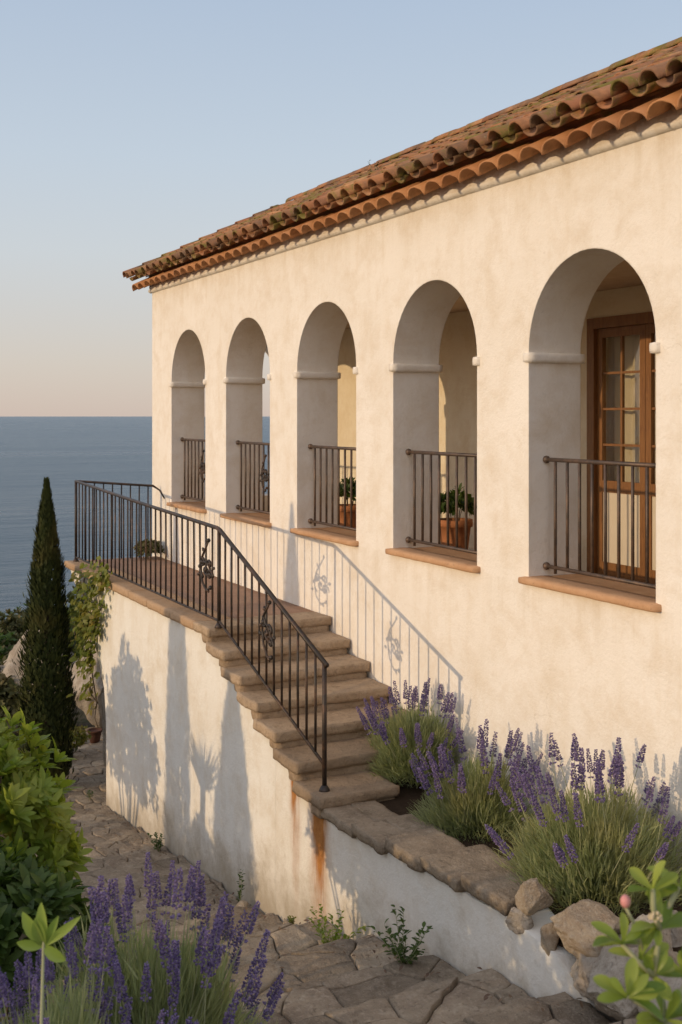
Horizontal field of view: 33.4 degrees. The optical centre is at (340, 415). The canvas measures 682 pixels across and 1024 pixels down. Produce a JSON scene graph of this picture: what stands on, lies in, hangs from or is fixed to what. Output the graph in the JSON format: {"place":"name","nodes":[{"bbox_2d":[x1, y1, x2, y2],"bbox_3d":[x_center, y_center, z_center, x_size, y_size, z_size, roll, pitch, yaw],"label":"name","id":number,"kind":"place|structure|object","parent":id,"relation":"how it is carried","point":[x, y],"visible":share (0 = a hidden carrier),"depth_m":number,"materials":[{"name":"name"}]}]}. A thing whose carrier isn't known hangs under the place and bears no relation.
{"place":"outdoors","nodes":[
{"label":"outdoors","id":0,"kind":"place"},
{"bbox_2d":[0,708,94,1008],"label":"ground","id":1,"kind":"structure","parent":0,"point":[82,719],"depth_m":23.06,"materials":[{"name":"brown soil"}]},
{"bbox_2d":[0,631,16,661],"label":"hillside shrub","id":2,"kind":"object","parent":1,"relation":"on","point":[8,636],"visible":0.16,"depth_m":26.82,"materials":[{"name":"green plant"}]},
{"bbox_2d":[0,632,22,661],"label":"hillside shrub","id":3,"kind":"object","parent":1,"relation":"on","point":[13,643],"visible":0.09,"depth_m":26.77,"materials":[{"name":"green plant"}]},
{"bbox_2d":[0,661,24,726],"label":"hillside shrub","id":4,"kind":"object","parent":1,"relation":"on","point":[7,699],"visible":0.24,"depth_m":21.34,"materials":[{"name":"green plant"}]},
{"bbox_2d":[0,608,25,634],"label":"hillside shrub","id":5,"kind":"object","parent":1,"relation":"on","point":[2,617],"visible":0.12,"depth_m":32.96,"materials":[{"name":"green plant"}]},
{"bbox_2d":[0,607,28,639],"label":"hillside shrub","id":6,"kind":"object","parent":1,"relation":"on","point":[18,619],"visible":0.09,"depth_m":32.69,"materials":[{"name":"green plant"}]},
{"bbox_2d":[2,603,26,628],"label":"hillside shrub","id":7,"kind":"object","parent":1,"relation":"on","point":[15,609],"visible":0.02,"depth_m":40.01,"materials":[{"name":"green plant"}]},
{"bbox_2d":[0,630,77,714],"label":"rock outcrop","id":8,"kind":"object","parent":1,"relation":"on","point":[9,668],"visible":0.14,"depth_m":21.64,"materials":[{"name":"grey stone"}]},
{"bbox_2d":[0,706,93,897],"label":"leafy shrub","id":9,"kind":"object","parent":1,"relation":"on","point":[37,812],"visible":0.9,"depth_m":7.85,"materials":[{"name":"green plant"}]},
{"bbox_2d":[11,477,84,778],"bbox_3d":[-4.371,3.258,16.937,1.102,4.723,1.141,0,0,-27],"label":"cypress tree","id":10,"kind":"object","parent":1,"relation":"on","point":[49,690],"visible":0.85,"depth_m":16.72,"materials":[{"name":"green plant"}]},
{"bbox_2d":[17,902,80,1023],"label":"green sprout","id":11,"kind":"object","parent":1,"relation":"on","point":[39,934],"visible":1,"depth_m":3.41,"materials":[{"name":"green plant"}]},
{"bbox_2d":[0,840,118,1023],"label":"leafy shrub","id":12,"kind":"object","parent":1,"relation":"on","point":[27,887],"visible":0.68,"depth_m":7.02,"materials":[{"name":"green plant"}]},
{"bbox_2d":[58,725,91,752],"bbox_3d":[-4.412,5.363,18.633,0.660,0.639,0.661,0,0,-27],"label":"bush","id":13,"kind":"object","parent":1,"relation":"on","point":[83,736],"visible":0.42,"depth_m":18.53,"materials":[{"name":"green plant"}]},
{"bbox_2d":[65,601,91,657],"bbox_3d":[-5.353,4.833,23.720,1.628,2.314,1.606,0,0,-16],"label":"hillside shrub","id":14,"kind":"object","parent":1,"relation":"on","point":[76,650],"visible":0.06,"depth_m":23.14,"materials":[{"name":"green plant"}]},
{"bbox_2d":[68,616,88,642],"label":"hillside shrub","id":15,"kind":"object","parent":1,"relation":"on","point":[73,632],"visible":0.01,"depth_m":33.72,"materials":[{"name":"green plant"}]},
{"bbox_2d":[71,639,103,727],"bbox_3d":[-4.487,4.772,21.212,1.565,2.243,1.614,0,0,32],"label":"rock outcrop","id":16,"kind":"object","parent":1,"relation":"on","point":[78,683],"visible":0.2,"depth_m":20.49,"materials":[{"name":"grey stone"}]},
{"bbox_2d":[0,918,178,1023],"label":"lavender bush","id":17,"kind":"object","parent":1,"relation":"on","point":[65,1016],"visible":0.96,"depth_m":4.11,"materials":[{"name":"purple plant"}]},
{"bbox_2d":[101,688,105,767],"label":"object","id":18,"kind":"object","parent":1,"relation":"on","point":[104,723],"visible":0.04,"depth_m":17.19,"materials":[{"name":"grey"}]},
{"bbox_2d":[64,556,622,1023],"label":"terrace staircase","id":19,"kind":"structure","parent":1,"relation":"on","point":[212,762],"depth_m":11.32,"materials":[{"name":"paint"}]},
{"bbox_2d":[63,556,112,727],"bbox_3d":[-3.729,3.192,16.302,0.448,2.520,2.147,0,0,-27],"label":"climbing vine","id":20,"kind":"object","parent":19,"relation":"attached to","point":[86,616],"visible":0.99,"depth_m":16.29,"materials":[{"name":"green plant"}]},
{"bbox_2d":[133,539,164,558],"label":"terrace plant","id":21,"kind":"object","parent":19,"relation":"on","point":[148,547],"visible":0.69,"depth_m":18.04,"materials":[{"name":"green plant"}]},
{"bbox_2d":[73,480,329,791],"bbox_3d":[-1.554,2.143,14.193,1.425,2.293,8.907,0,0,-27],"label":"stair railing","id":22,"kind":"object","parent":19,"relation":"on","point":[266,636],"visible":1,"depth_m":12.44,"materials":[{"name":"metal"}]},
{"bbox_2d":[540,922,558,955],"bbox_3d":[1.298,3.254,7.084,0.112,0.208,0.159,0,0,-10],"label":"rubble stone","id":23,"kind":"object","parent":19,"relation":"on","point":[549,938],"visible":0.94,"depth_m":7.05,"materials":[{"name":"brown stone"}]},
{"bbox_2d":[570,953,597,1000],"bbox_3d":[1.524,3.274,6.687,0.310,0.288,0.519,0,0,-26],"label":"rubble stone","id":24,"kind":"object","parent":19,"relation":"on","point":[581,969],"visible":0.27,"depth_m":6.64,"materials":[{"name":"brown stone"}]},
{"bbox_2d":[122,37,681,871],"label":"villa","id":25,"kind":"object","parent":1,"relation":"on","point":[486,311],"visible":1,"depth_m":11.17,"materials":[{"name":"paint"}]},
{"bbox_2d":[340,504,355,527],"bbox_3d":[0.110,1.510,15.609,0.418,0.580,0.418,0,0,-27],"label":"plant pot","id":26,"kind":"object","parent":25,"relation":"on","point":[347,515],"visible":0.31,"depth_m":15.45,"materials":[{"name":"ceramic"}]},
{"bbox_2d":[340,477,355,505],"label":"potted plant","id":27,"kind":"object","parent":26,"relation":"in","point":[348,489],"visible":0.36,"depth_m":15.47,"materials":[{"name":"green plant"}]},
{"bbox_2d":[441,518,472,548],"bbox_3d":[1.325,1.500,13.232,0.418,0.600,0.418,0,0,-27],"label":"plant pot","id":28,"kind":"object","parent":25,"relation":"on","point":[461,533],"visible":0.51,"depth_m":13.08,"materials":[{"name":"ceramic"}]},
{"bbox_2d":[441,483,473,520],"bbox_3d":[1.320,1.062,13.243,0.608,0.583,0.565,0,0,-27],"label":"potted plant","id":29,"kind":"object","parent":28,"relation":"in","point":[461,500],"visible":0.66,"depth_m":13.13,"materials":[{"name":"green plant"}]},
{"bbox_2d":[587,311,655,583],"bbox_3d":[3.344,0.350,12.180,0.324,2.900,1.810,0,0,-27],"label":"door","id":30,"kind":"structure","parent":25,"relation":"in","point":[631,373],"depth_m":12.59,"materials":[{"name":"brown wood"}]},
{"bbox_2d":[591,860,681,1023],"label":"budding shrub","id":31,"kind":"object","parent":1,"relation":"on","point":[641,990],"visible":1,"depth_m":2.48,"materials":[{"name":"green plant"}]},
{"bbox_2d":[0,416,269,619],"bbox_3d":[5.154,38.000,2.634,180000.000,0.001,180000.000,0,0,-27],"label":"sea","id":32,"kind":"structure","parent":0,"point":[63,453],"depth_m":714.64,"materials":[{"name":"liquid"}]},
{"bbox_2d":[3,727,638,1023],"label":"path","id":33,"kind":"structure","parent":0,"point":[323,984],"depth_m":8.38,"materials":[{"name":"grey stone"}]},
{"bbox_2d":[86,790,93,799],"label":"weed","id":34,"kind":"object","parent":33,"relation":"on","point":[89,794],"visible":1,"depth_m":16.23,"materials":[{"name":"green plant"}]},
{"bbox_2d":[87,728,101,742],"bbox_3d":[-4.222,5.490,19.516,0.264,0.220,0.264,0,0,-27],"label":"plant pot","id":35,"kind":"object","parent":33,"relation":"on","point":[95,733],"visible":0.84,"depth_m":19.44,"materials":[{"name":"brown ceramic"}]},
{"bbox_2d":[0,852,284,1023],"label":"lavender bush","id":36,"kind":"object","parent":33,"relation":"on","point":[154,982],"visible":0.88,"depth_m":4.91,"materials":[{"name":"purple plant"}]},
{"bbox_2d":[147,832,164,851],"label":"weed","id":37,"kind":"object","parent":33,"relation":"on","point":[158,845],"visible":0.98,"depth_m":13.38,"materials":[{"name":"green plant"}]},
{"bbox_2d":[236,869,244,900],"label":"weed","id":38,"kind":"object","parent":33,"relation":"on","point":[239,891],"visible":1,"depth_m":11.20,"materials":[{"name":"green plant"}]},
{"bbox_2d":[236,900,247,906],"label":"loose stone","id":39,"kind":"object","parent":33,"relation":"on","point":[242,903],"visible":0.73,"depth_m":11.10,"materials":[{"name":"beige stone"}]},
{"bbox_2d":[287,915,296,923],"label":"weed","id":40,"kind":"object","parent":33,"relation":"on","point":[290,919],"visible":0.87,"depth_m":10.04,"materials":[{"name":"green plant"}]},
{"bbox_2d":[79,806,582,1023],"bbox_3d":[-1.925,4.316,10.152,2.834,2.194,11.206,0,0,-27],"label":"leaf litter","id":41,"kind":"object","parent":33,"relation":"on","point":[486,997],"visible":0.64,"depth_m":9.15,"materials":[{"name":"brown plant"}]},
{"bbox_2d":[308,904,365,943],"bbox_3d":[-0.060,4.146,9.176,0.427,0.369,0.444,0,0,-27],"label":"weed","id":42,"kind":"object","parent":33,"relation":"on","point":[319,929],"visible":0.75,"depth_m":9.13,"materials":[{"name":"green plant"}]},
{"bbox_2d":[366,904,432,963],"bbox_3d":[0.453,3.697,8.016,0.486,0.467,0.272,0,0,30],"label":"weed","id":43,"kind":"object","parent":33,"relation":"on","point":[401,950],"visible":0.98,"depth_m":8.02,"materials":[{"name":"green plant"}]},
{"bbox_2d":[0,0,681,416],"label":"sky","id":44,"kind":"structure","parent":0,"point":[133,132],"materials":[{"name":"blue"}]},
{"bbox_2d":[378,772,681,951],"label":"soil","id":45,"kind":"structure","parent":0,"point":[408,796],"depth_m":9.10,"materials":[{"name":"brown soil"}]},
{"bbox_2d":[356,677,463,788],"bbox_3d":[0.707,3.009,10.660,1.156,1.127,1.090,0,0,-27],"label":"lavender bush","id":46,"kind":"object","parent":45,"relation":"on","point":[405,737],"visible":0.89,"depth_m":10.46,"materials":[{"name":"green plant"}]},
{"bbox_2d":[406,718,542,845],"bbox_3d":[1.105,3.029,9.295,1.094,1.107,1.110,0,0,-27],"label":"lavender bush","id":47,"kind":"object","parent":45,"relation":"on","point":[471,800],"visible":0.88,"depth_m":9.13,"materials":[{"name":"green plant"}]},
{"bbox_2d":[505,907,533,933],"bbox_3d":[1.158,3.245,7.326,0.182,0.179,0.120,0,0,31],"label":"rubble stone","id":48,"kind":"object","parent":45,"relation":"on","point":[518,921],"visible":0.93,"depth_m":7.28,"materials":[{"name":"beige stone"}]},
{"bbox_2d":[515,877,552,915],"bbox_3d":[1.254,3.093,7.324,0.251,0.246,0.190,0,0,-22],"label":"rubble stone","id":49,"kind":"object","parent":48,"relation":"on","point":[532,896],"visible":1,"depth_m":7.26,"materials":[{"name":"beige stone"}]},
{"bbox_2d":[484,733,681,917],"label":"lavender bush","id":50,"kind":"object","parent":45,"relation":"on","point":[574,848],"visible":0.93,"depth_m":7.67,"materials":[{"name":"green plant"}]},
{"bbox_2d":[550,899,620,958],"bbox_3d":[1.489,3.124,6.948,0.403,0.307,0.543,0,0,-32],"label":"rubble stone","id":51,"kind":"object","parent":45,"relation":"on","point":[577,932],"visible":0.81,"depth_m":6.83,"materials":[{"name":"brown stone"}]},
{"bbox_2d":[587,945,642,1022],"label":"rubble stone","id":52,"kind":"object","parent":45,"relation":"on","point":[608,964],"visible":0.41,"depth_m":6.27,"materials":[{"name":"grey stone"}]},
{"bbox_2d":[618,914,672,958],"bbox_3d":[1.810,3.107,6.721,0.318,0.341,0.333,0,0,-38],"label":"rubble stone","id":53,"kind":"object","parent":45,"relation":"on","point":[666,935],"visible":0.11,"depth_m":6.67,"materials":[{"name":"grey stone"}]},
{"bbox_2d":[636,976,681,1023],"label":"rubble stone","id":54,"kind":"object","parent":45,"relation":"on","point":[674,983],"visible":0.08,"depth_m":6.04,"materials":[{"name":"grey stone"}]},
{"bbox_2d":[668,949,679,966],"bbox_3d":[1.857,3.213,6.517,0.342,0.300,0.234,0,0,-6],"label":"rubble stone","id":55,"kind":"object","parent":45,"relation":"on","point":[672,954],"visible":0.03,"depth_m":6.49,"materials":[{"name":"grey stone"}]},
{"bbox_2d":[670,910,681,946],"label":"rubble stone","id":56,"kind":"object","parent":45,"relation":"on","point":[676,936],"visible":0.12,"depth_m":6.79,"materials":[{"name":"grey stone"}]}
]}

